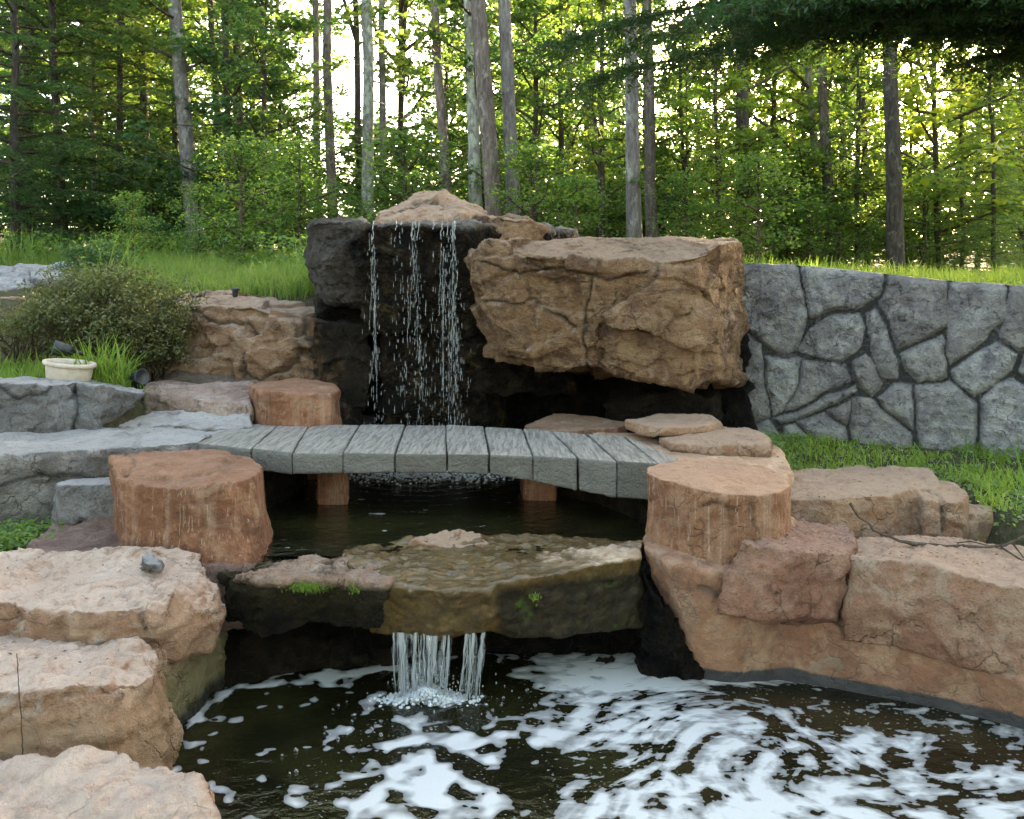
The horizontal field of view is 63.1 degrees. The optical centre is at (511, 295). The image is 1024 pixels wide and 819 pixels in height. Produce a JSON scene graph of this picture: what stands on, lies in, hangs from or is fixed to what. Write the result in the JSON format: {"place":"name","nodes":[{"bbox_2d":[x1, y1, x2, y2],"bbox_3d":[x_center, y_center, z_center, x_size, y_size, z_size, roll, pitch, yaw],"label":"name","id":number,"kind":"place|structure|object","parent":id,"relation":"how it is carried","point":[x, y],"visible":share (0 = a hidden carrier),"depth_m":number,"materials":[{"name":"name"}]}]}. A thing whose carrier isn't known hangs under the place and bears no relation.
{"place":"outdoors","nodes":[
{"label":"outdoors","id":0,"kind":"place"},
{"bbox_2d":[0,241,315,301],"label":"bank grass","id":1,"kind":"structure","parent":0,"point":[217,274],"depth_m":7.79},
{"bbox_2d":[96,188,174,261],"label":"sapling","id":2,"kind":"object","parent":1,"relation":"on","point":[132,221],"visible":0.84,"depth_m":9.27,"materials":[{"name":"green plant"}]},
{"bbox_2d":[0,220,307,281],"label":"bank weeds","id":3,"kind":"object","parent":1,"relation":"on","point":[284,249],"visible":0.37,"depth_m":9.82,"materials":[{"name":"green plant"}]},
{"bbox_2d":[157,178,246,261],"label":"sapling","id":4,"kind":"object","parent":1,"relation":"on","point":[198,189],"visible":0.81,"depth_m":10.55,"materials":[{"name":"green plant"}]},
{"bbox_2d":[162,127,310,260],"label":"sapling","id":5,"kind":"object","parent":1,"relation":"on","point":[241,211],"visible":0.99,"depth_m":10.12,"materials":[{"name":"green plant"}]},
{"bbox_2d":[238,130,373,251],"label":"sapling","id":6,"kind":"object","parent":1,"relation":"on","point":[302,182],"visible":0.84,"depth_m":11.13,"materials":[{"name":"green plant"}]},
{"bbox_2d":[362,221,470,475],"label":"tall waterfall","id":7,"kind":"structure","parent":0,"point":[452,304],"depth_m":5.33,"materials":[{"name":"white liquid"}]},
{"bbox_2d":[263,469,645,555],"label":"pool water","id":8,"kind":"structure","parent":0,"point":[384,513],"depth_m":4.29,"materials":[{"name":"liquid"}]},
{"bbox_2d":[558,486,647,525],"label":"bank rock","id":9,"kind":"object","parent":8,"relation":"on","point":[636,508],"visible":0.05,"depth_m":4.37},
{"bbox_2d":[197,424,678,499],"bbox_3d":[-0.447,0.886,4.665,2.684,0.186,1.027,0,0,9],"label":"footbridge","id":10,"kind":"object","parent":9,"relation":"on","point":[610,466],"visible":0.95,"depth_m":4.29,"materials":[{"name":"grey wood"}]},
{"bbox_2d":[0,0,1018,235],"label":"sky","id":11,"kind":"structure","parent":0,"point":[347,104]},
{"bbox_2d":[0,231,1023,550],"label":"ground","id":12,"kind":"structure","parent":0,"point":[1006,531],"depth_m":5.41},
{"bbox_2d":[0,513,65,551],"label":"leafy clump","id":13,"kind":"object","parent":12,"relation":"on","point":[19,532],"visible":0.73,"depth_m":3.91,"materials":[{"name":"green plant"}]},
{"bbox_2d":[0,292,72,363],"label":"bush","id":14,"kind":"object","parent":12,"relation":"on","point":[6,345],"visible":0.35,"depth_m":6.13,"materials":[{"name":"green plant"}]},
{"bbox_2d":[0,376,78,432],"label":"edging stone","id":15,"kind":"object","parent":12,"relation":"on","point":[36,404],"visible":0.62,"depth_m":4.91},
{"bbox_2d":[0,346,145,386],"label":"grass","id":16,"kind":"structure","parent":12,"relation":"on","point":[14,370],"depth_m":5.47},
{"bbox_2d":[0,0,162,253],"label":"hemlock tree","id":17,"kind":"object","parent":12,"relation":"on","point":[22,122],"visible":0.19,"depth_m":14.30,"materials":[{"name":"green plant"}]},
{"bbox_2d":[0,0,178,254],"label":"hemlock tree","id":18,"kind":"object","parent":12,"relation":"on","point":[12,89],"visible":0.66,"depth_m":12.54,"materials":[{"name":"green plant"}]},
{"bbox_2d":[49,236,139,280],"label":"bush","id":19,"kind":"object","parent":12,"relation":"on","point":[93,254],"visible":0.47,"depth_m":8.08,"materials":[{"name":"green plant"}]},
{"bbox_2d":[29,331,163,409],"bbox_3d":[-2.702,0.476,5.471,0.984,0.528,0.884,0,0,0],"label":"grass tuft","id":20,"kind":"object","parent":12,"relation":"on","point":[111,361],"visible":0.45,"depth_m":5.36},
{"bbox_2d":[0,0,195,249],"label":"young tree","id":21,"kind":"object","parent":12,"relation":"on","point":[66,55],"visible":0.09,"depth_m":15.52,"materials":[{"name":"green plant"}]},
{"bbox_2d":[0,0,206,256],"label":"hemlock tree","id":22,"kind":"object","parent":12,"relation":"on","point":[53,60],"visible":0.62,"depth_m":13.02,"materials":[{"name":"green plant"}]},
{"bbox_2d":[0,253,208,365],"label":"bush","id":23,"kind":"object","parent":12,"relation":"on","point":[73,314],"visible":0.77,"depth_m":5.89,"materials":[{"name":"green plant"}]},
{"bbox_2d":[74,379,144,429],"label":"edging stone","id":24,"kind":"object","parent":12,"relation":"on","point":[101,404],"visible":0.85,"depth_m":4.96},
{"bbox_2d":[0,744,220,818],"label":"boulder","id":25,"kind":"object","parent":12,"relation":"on","point":[82,781],"visible":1,"depth_m":2.26,"materials":[{"name":"stone"}]},
{"bbox_2d":[0,427,222,543],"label":"walkway slab","id":26,"kind":"structure","parent":12,"relation":"on","point":[35,468],"depth_m":4.25,"materials":[{"name":"grey stone"}]},
{"bbox_2d":[0,0,247,251],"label":"hemlock tree","id":27,"kind":"object","parent":12,"relation":"on","point":[118,93],"visible":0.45,"depth_m":13.41,"materials":[{"name":"green plant"}]},
{"bbox_2d":[26,516,255,631],"bbox_3d":[-1.640,1.227,3.876,1.211,0.413,0.918,0,0,0],"label":"rock slab","id":28,"kind":"object","parent":12,"relation":"on","point":[98,533],"visible":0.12,"depth_m":3.73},
{"bbox_2d":[51,477,113,523],"bbox_3d":[-2.087,1.107,4.120,0.339,0.410,0.278,0,0,-21],"label":"rock block","id":29,"kind":"object","parent":28,"relation":"on","point":[88,499],"visible":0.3,"depth_m":4.01,"materials":[{"name":"grey stone"}]},
{"bbox_2d":[108,449,272,564],"bbox_3d":[-1.497,0.973,3.901,0.854,0.437,0.813,0,0,0],"label":"stump seat","id":30,"kind":"object","parent":28,"relation":"on","point":[208,506],"visible":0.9,"depth_m":3.61,"materials":[{"name":"orange concrete"}]},
{"bbox_2d":[105,301,197,387],"bbox_3d":[-2.501,0.346,5.787,0.579,0.629,0.579,0,0,-32],"label":"bush","id":31,"kind":"object","parent":12,"relation":"on","point":[157,356],"visible":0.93,"depth_m":5.72,"materials":[{"name":"green plant"}]},
{"bbox_2d":[48,0,270,249],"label":"hemlock tree","id":32,"kind":"object","parent":12,"relation":"on","point":[174,137],"visible":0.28,"depth_m":14.30,"materials":[{"name":"green plant"}]},
{"bbox_2d":[72,0,280,255],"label":"tree","id":33,"kind":"object","parent":12,"relation":"on","point":[174,14],"visible":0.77,"depth_m":12.89,"materials":[{"name":"grey plant"}]},
{"bbox_2d":[118,410,253,431],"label":"flat stone","id":34,"kind":"object","parent":12,"relation":"on","point":[200,420],"visible":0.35,"depth_m":5.10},
{"bbox_2d":[152,631,227,723],"bbox_3d":[-1.529,1.545,3.334,0.714,0.556,0.848,0,0,0],"label":"rock block","id":35,"kind":"object","parent":12,"relation":"on","point":[193,683],"visible":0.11,"depth_m":3.19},
{"bbox_2d":[0,546,226,664],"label":"rock slab","id":36,"kind":"object","parent":35,"relation":"on","point":[184,620],"visible":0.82,"depth_m":3.10,"materials":[{"name":"stone"}]},
{"bbox_2d":[143,380,254,423],"bbox_3d":[-2.036,0.702,5.494,0.833,0.260,0.558,0,0,0],"label":"flat stone","id":37,"kind":"object","parent":12,"relation":"on","point":[222,398],"visible":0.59,"depth_m":5.34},
{"bbox_2d":[122,0,350,252],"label":"young tree","id":38,"kind":"object","parent":12,"relation":"on","point":[225,98],"visible":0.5,"depth_m":12.90,"materials":[{"name":"green plant"}]},
{"bbox_2d":[145,0,362,247],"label":"forest tree","id":39,"kind":"object","parent":12,"relation":"on","point":[341,61],"visible":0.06,"depth_m":23.07,"materials":[{"name":"green plant"}]},
{"bbox_2d":[151,290,378,425],"bbox_3d":[-1.896,0.637,6.441,1.848,1.380,1.313,0,0,0],"label":"boulder","id":40,"kind":"object","parent":12,"relation":"on","point":[255,339],"visible":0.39,"depth_m":6.00,"materials":[{"name":"stone"}]},
{"bbox_2d":[175,0,362,252],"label":"young tree","id":41,"kind":"object","parent":12,"relation":"on","point":[265,120],"visible":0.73,"depth_m":12.54,"materials":[{"name":"green plant"}]},
{"bbox_2d":[234,40,352,248],"bbox_3d":[-4.012,-2.482,14.862,2.161,4.118,2.419,0,0,-22],"label":"young tree","id":42,"kind":"object","parent":12,"relation":"on","point":[296,116],"visible":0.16,"depth_m":14.71,"materials":[{"name":"green plant"}]},
{"bbox_2d":[248,378,341,479],"bbox_3d":[-1.409,0.946,5.413,0.639,0.771,0.641,0,0,0],"label":"stump seat","id":43,"kind":"object","parent":12,"relation":"on","point":[297,402],"visible":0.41,"depth_m":5.16,"materials":[{"name":"orange wood"}]},
{"bbox_2d":[318,0,337,218],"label":"tree","id":44,"kind":"object","parent":12,"relation":"on","point":[327,78],"visible":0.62,"depth_m":13.90,"materials":[{"name":"brown plant"}]},
{"bbox_2d":[335,0,431,222],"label":"tree","id":45,"kind":"object","parent":12,"relation":"on","point":[368,83],"visible":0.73,"depth_m":13.96,"materials":[{"name":"grey plant"}]},
{"bbox_2d":[309,118,478,223],"bbox_3d":[-1.556,-1.431,11.444,2.182,1.969,2.426,0,0,28],"label":"forest shrub","id":46,"kind":"object","parent":12,"relation":"on","point":[404,137],"visible":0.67,"depth_m":11.48,"materials":[{"name":"green plant"}]},
{"bbox_2d":[292,0,519,217],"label":"forest tree","id":47,"kind":"object","parent":12,"relation":"on","point":[401,61],"visible":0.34,"depth_m":16.77,"materials":[{"name":"green plant"}]},
{"bbox_2d":[415,0,450,193],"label":"tree","id":48,"kind":"object","parent":12,"relation":"on","point":[440,101],"visible":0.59,"depth_m":12.43,"materials":[{"name":"brown plant"}]},
{"bbox_2d":[375,32,501,210],"bbox_3d":[-1.363,-2.422,13.914,2.336,4.252,2.330,0,0,20],"label":"young tree","id":49,"kind":"object","parent":12,"relation":"on","point":[414,71],"visible":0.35,"depth_m":13.86,"materials":[{"name":"green plant"}]},
{"bbox_2d":[302,216,580,429],"bbox_3d":[-0.596,0.428,6.371,2.426,2.031,1.820,0,0,0],"label":"waterfall rock","id":50,"kind":"object","parent":12,"relation":"on","point":[338,261],"visible":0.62,"depth_m":5.76,"materials":[{"name":"stone"}]},
{"bbox_2d":[374,189,486,223],"bbox_3d":[-0.615,-0.567,6.150,0.864,0.506,0.758,0,0,0],"label":"capstone","id":51,"kind":"object","parent":50,"relation":"on","point":[443,205],"visible":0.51,"depth_m":6.14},
{"bbox_2d":[472,213,548,240],"bbox_3d":[0.028,-0.361,6.090,0.729,0.542,0.933,0,0,0],"label":"capstone","id":52,"kind":"object","parent":50,"relation":"on","point":[508,226],"visible":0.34,"depth_m":5.69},
{"bbox_2d":[287,556,638,658],"bbox_3d":[-0.421,1.550,3.886,2.502,0.827,0.536,0,0,0],"label":"back rock","id":53,"kind":"object","parent":12,"relation":"on","point":[621,641],"visible":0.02,"depth_m":3.73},
{"bbox_2d":[217,553,395,637],"bbox_3d":[-0.862,1.260,3.494,0.820,0.335,0.489,0,0,0],"label":"lip rock","id":54,"kind":"object","parent":53,"relation":"on","point":[260,602],"visible":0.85,"depth_m":3.34,"materials":[{"name":"stone"}]},
{"bbox_2d":[343,532,644,640],"bbox_3d":[-0.071,1.247,3.582,1.375,0.345,0.711,0,0,0],"label":"spill shelf","id":55,"kind":"object","parent":53,"relation":"on","point":[582,585],"visible":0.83,"depth_m":3.41,"materials":[{"name":"stone"}]},
{"bbox_2d":[357,0,572,206],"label":"tree","id":56,"kind":"object","parent":12,"relation":"on","point":[473,126],"visible":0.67,"depth_m":12.45,"materials":[{"name":"grey plant"}]},
{"bbox_2d":[399,0,549,192],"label":"young tree","id":57,"kind":"object","parent":12,"relation":"on","point":[456,8],"visible":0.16,"depth_m":16.24,"materials":[{"name":"green plant"}]},
{"bbox_2d":[470,0,503,215],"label":"tree","id":58,"kind":"object","parent":12,"relation":"on","point":[487,124],"visible":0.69,"depth_m":10.88,"materials":[{"name":"grey plant"}]},
{"bbox_2d":[492,0,520,215],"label":"tree","id":59,"kind":"object","parent":12,"relation":"on","point":[507,92],"visible":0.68,"depth_m":11.14,"materials":[{"name":"grey plant"}]},
{"bbox_2d":[430,0,620,226],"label":"young tree","id":60,"kind":"object","parent":12,"relation":"on","point":[535,7],"visible":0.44,"depth_m":12.64,"materials":[{"name":"green plant"}]},
{"bbox_2d":[475,136,588,231],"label":"sapling","id":61,"kind":"object","parent":12,"relation":"on","point":[532,149],"visible":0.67,"depth_m":10.68,"materials":[{"name":"green plant"}]},
{"bbox_2d":[313,293,757,430],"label":"cave wall","id":62,"kind":"structure","parent":12,"relation":"on","point":[526,408],"depth_m":6.28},
{"bbox_2d":[463,236,749,393],"bbox_3d":[0.728,0.114,5.768,2.119,1.163,1.675,0,0,0],"label":"boulder","id":63,"kind":"object","parent":62,"relation":"on","point":[671,311],"visible":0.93,"depth_m":5.12,"materials":[{"name":"stone"}]},
{"bbox_2d":[452,0,642,227],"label":"young tree","id":64,"kind":"object","parent":12,"relation":"on","point":[561,132],"visible":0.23,"depth_m":14.37,"materials":[{"name":"green plant"}]},
{"bbox_2d":[531,169,638,237],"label":"sapling","id":65,"kind":"object","parent":12,"relation":"on","point":[576,185],"visible":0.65,"depth_m":10.38,"materials":[{"name":"green plant"}]},
{"bbox_2d":[526,0,696,237],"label":"young tree","id":66,"kind":"object","parent":12,"relation":"on","point":[598,166],"visible":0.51,"depth_m":12.16,"materials":[{"name":"green plant"}]},
{"bbox_2d":[623,0,642,237],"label":"tree","id":67,"kind":"object","parent":12,"relation":"on","point":[633,192],"visible":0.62,"depth_m":10.92,"materials":[{"name":"grey plant"}]},
{"bbox_2d":[555,0,726,236],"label":"young tree","id":68,"kind":"object","parent":12,"relation":"on","point":[620,123],"visible":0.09,"depth_m":14.96,"materials":[{"name":"green plant"}]},
{"bbox_2d":[642,0,657,236],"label":"tree","id":69,"kind":"object","parent":12,"relation":"on","point":[649,148],"visible":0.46,"depth_m":11.76,"materials":[{"name":"grey plant"}]},
{"bbox_2d":[603,386,723,432],"bbox_3d":[1.137,0.993,6.010,1.029,0.714,0.676,0,0,0],"label":"boulder","id":70,"kind":"object","parent":12,"relation":"on","point":[623,404],"visible":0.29,"depth_m":5.77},
{"bbox_2d":[611,17,753,238],"bbox_3d":[2.619,-2.216,12.759,2.123,4.115,2.264,0,0,20],"label":"young tree","id":71,"kind":"object","parent":12,"relation":"on","point":[681,96],"visible":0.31,"depth_m":12.81,"materials":[{"name":"green plant"}]},
{"bbox_2d":[630,163,739,238],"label":"sapling","id":72,"kind":"object","parent":12,"relation":"on","point":[686,223],"visible":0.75,"depth_m":10.55,"materials":[{"name":"green plant"}]},
{"bbox_2d":[593,432,793,484],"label":"path slab","id":73,"kind":"structure","parent":12,"relation":"on","point":[777,465],"depth_m":4.45,"materials":[{"name":"stone"}]},
{"bbox_2d":[659,426,772,457],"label":"flat stone","id":74,"kind":"object","parent":73,"relation":"on","point":[759,444],"visible":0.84,"depth_m":4.52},
{"bbox_2d":[624,413,722,436],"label":"flat stone","id":75,"kind":"object","parent":74,"relation":"on","point":[658,424],"visible":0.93,"depth_m":4.83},
{"bbox_2d":[654,53,793,239],"bbox_3d":[2.897,-1.753,11.307,1.867,3.322,1.878,0,0,0],"label":"young tree","id":76,"kind":"object","parent":12,"relation":"on","point":[720,166],"visible":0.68,"depth_m":11.36,"materials":[{"name":"green plant"}]},
{"bbox_2d":[656,120,826,262],"bbox_3d":[3.292,-1.398,11.594,2.497,2.038,2.634,0,0,0],"label":"forest shrub","id":77,"kind":"object","parent":12,"relation":"on","point":[745,189],"visible":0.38,"depth_m":11.59,"materials":[{"name":"green plant"}]},
{"bbox_2d":[683,146,819,263],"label":"sapling","id":78,"kind":"object","parent":12,"relation":"on","point":[758,180],"visible":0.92,"depth_m":10.14,"materials":[{"name":"green plant"}]},
{"bbox_2d":[665,43,862,263],"bbox_3d":[4.278,-2.840,14.183,2.831,5.437,3.018,0,0,-40],"label":"young tree","id":79,"kind":"object","parent":12,"relation":"on","point":[774,95],"visible":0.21,"depth_m":13.62,"materials":[{"name":"green plant"}]},
{"bbox_2d":[527,0,1023,117],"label":"conifer tree","id":80,"kind":"object","parent":12,"relation":"on","point":[984,24],"visible":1,"depth_m":7.13,"materials":[{"name":"green plant"}]},
{"bbox_2d":[732,140,885,265],"bbox_3d":[4.506,-1.379,12.797,2.315,2.066,2.820,0,0,0],"label":"forest shrub","id":81,"kind":"object","parent":12,"relation":"on","point":[820,190],"visible":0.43,"depth_m":12.77,"materials":[{"name":"green plant"}]},
{"bbox_2d":[764,196,866,265],"bbox_3d":[4.131,-0.839,11.809,1.538,1.137,1.312,0,0,0],"label":"forest shrub","id":82,"kind":"object","parent":12,"relation":"on","point":[815,206],"visible":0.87,"depth_m":11.78,"materials":[{"name":"green plant"}]},
{"bbox_2d":[709,25,946,267],"bbox_3d":[5.088,-5.163,13.387,3.984,10.159,3.840,0,0,0],"label":"tree","id":83,"kind":"object","parent":12,"relation":"on","point":[807,83],"visible":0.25,"depth_m":13.53,"materials":[{"name":"green plant"}]},
{"bbox_2d":[783,40,873,267],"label":"tree","id":84,"kind":"object","parent":12,"relation":"on","point":[823,96],"visible":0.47,"depth_m":12.95,"materials":[{"name":"brown plant"}]},
{"bbox_2d":[643,516,1023,728],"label":"basin wall","id":85,"kind":"structure","parent":12,"relation":"on","point":[727,648],"depth_m":3.38,"materials":[{"name":"stone"}]},
{"bbox_2d":[644,457,791,564],"bbox_3d":[0.911,1.010,3.699,0.661,0.476,0.648,0,0,0],"label":"stump seat","id":86,"kind":"object","parent":85,"relation":"on","point":[715,510],"visible":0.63,"depth_m":3.46,"materials":[{"name":"concrete"}]},
{"bbox_2d":[717,518,857,625],"bbox_3d":[1.212,1.242,3.563,0.521,0.534,0.864,0,0,26],"label":"rock block","id":87,"kind":"object","parent":85,"relation":"on","point":[790,582],"visible":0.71,"depth_m":3.28,"materials":[{"name":"stone"}]},
{"bbox_2d":[840,534,1023,674],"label":"rock block","id":88,"kind":"object","parent":85,"relation":"on","point":[945,604],"visible":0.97,"depth_m":3.21,"materials":[{"name":"stone"}]},
{"bbox_2d":[795,198,905,268],"bbox_3d":[4.916,-0.813,12.271,1.411,1.244,1.549,0,0,0],"label":"forest shrub","id":89,"kind":"object","parent":12,"relation":"on","point":[842,233],"visible":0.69,"depth_m":12.30,"materials":[{"name":"green plant"}]},
{"bbox_2d":[785,46,934,267],"bbox_3d":[5.495,-1.935,12.633,2.067,3.787,2.073,0,0,-13],"label":"young tree","id":90,"kind":"object","parent":12,"relation":"on","point":[859,138],"visible":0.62,"depth_m":12.74,"materials":[{"name":"green plant"}]},
{"bbox_2d":[790,465,969,539],"bbox_3d":[1.819,1.136,4.353,1.126,0.408,0.788,0,0,0],"label":"boulder","id":91,"kind":"object","parent":12,"relation":"on","point":[901,504],"visible":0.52,"depth_m":4.06,"materials":[{"name":"stone"}]},
{"bbox_2d":[742,263,1023,457],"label":"retaining wall","id":92,"kind":"structure","parent":12,"relation":"on","point":[867,357],"depth_m":6.03,"materials":[{"name":"grey stone"}]},
{"bbox_2d":[757,251,1023,284],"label":"terrace grass","id":93,"kind":"structure","parent":12,"relation":"on","point":[991,276],"depth_m":7.32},
{"bbox_2d":[759,428,1023,509],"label":"lawn grass","id":94,"kind":"structure","parent":12,"relation":"on","point":[1005,480],"depth_m":5.30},
{"bbox_2d":[761,278,1023,544],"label":"ground weeds","id":95,"kind":"object","parent":12,"relation":"on","point":[959,481],"visible":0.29,"depth_m":4.82,"materials":[{"name":"green plant"}]},
{"bbox_2d":[883,33,928,270],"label":"tree","id":96,"kind":"object","parent":12,"relation":"on","point":[895,248],"visible":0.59,"depth_m":11.39,"materials":[{"name":"grey plant"}]},
{"bbox_2d":[850,47,1011,268],"bbox_3d":[7.388,-2.398,15.370,2.753,4.639,2.490,0,0,0],"label":"young tree","id":97,"kind":"object","parent":12,"relation":"on","point":[875,124],"visible":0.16,"depth_m":15.44,"materials":[{"name":"green plant"}]},
{"bbox_2d":[847,24,1023,268],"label":"tree","id":98,"kind":"object","parent":12,"relation":"on","point":[910,102],"visible":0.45,"depth_m":12.72,"materials":[{"name":"green plant"}]},
{"bbox_2d":[864,166,1013,273],"bbox_3d":[6.390,-1.084,12.669,2.106,1.709,1.894,0,0,-13],"label":"forest shrub","id":99,"kind":"object","parent":12,"relation":"on","point":[924,246],"visible":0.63,"depth_m":12.52,"materials":[{"name":"green plant"}]},
{"bbox_2d":[905,43,1023,272],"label":"hemlock tree","id":100,"kind":"object","parent":12,"relation":"on","point":[993,224],"visible":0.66,"depth_m":12.47,"materials":[{"name":"green plant"}]},
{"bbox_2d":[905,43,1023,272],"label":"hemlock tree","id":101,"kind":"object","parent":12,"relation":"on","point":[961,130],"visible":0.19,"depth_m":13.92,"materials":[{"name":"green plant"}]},
{"bbox_2d":[301,250,761,292],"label":"terrace grass","id":102,"kind":"structure","parent":0,"point":[745,261],"depth_m":7.39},
{"bbox_2d":[524,413,626,435],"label":"flat stone","id":103,"kind":"object","parent":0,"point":[571,423],"visible":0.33,"depth_m":5.30,"materials":[{"name":"brown stone"}]},
{"bbox_2d":[172,651,1023,818],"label":"pool water","id":104,"kind":"structure","parent":0,"point":[621,737],"depth_m":2.94,"materials":[{"name":"liquid"}]},
{"bbox_2d":[0,634,183,770],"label":"boulder","id":105,"kind":"object","parent":104,"relation":"on","point":[118,702],"visible":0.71,"depth_m":2.65,"materials":[{"name":"stone"}]},
{"bbox_2d":[224,625,398,685],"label":"rock slope","id":106,"kind":"structure","parent":104,"relation":"on","point":[250,656],"depth_m":3.56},
{"bbox_2d":[368,682,486,708],"bbox_3d":[-0.330,1.578,3.306,0.481,0.060,0.168,0,0,0],"label":"splash foam","id":107,"kind":"object","parent":104,"relation":"on","point":[415,698],"visible":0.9,"depth_m":3.28,"materials":[{"name":"white"}]},
{"bbox_2d":[367,632,512,714],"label":"waterfall","id":108,"kind":"structure","parent":104,"relation":"on","point":[431,644],"depth_m":3.32,"materials":[{"name":"white liquid"}]},
{"bbox_2d":[634,548,704,679],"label":"rock slope","id":109,"kind":"structure","parent":104,"relation":"on","point":[661,650],"depth_m":3.46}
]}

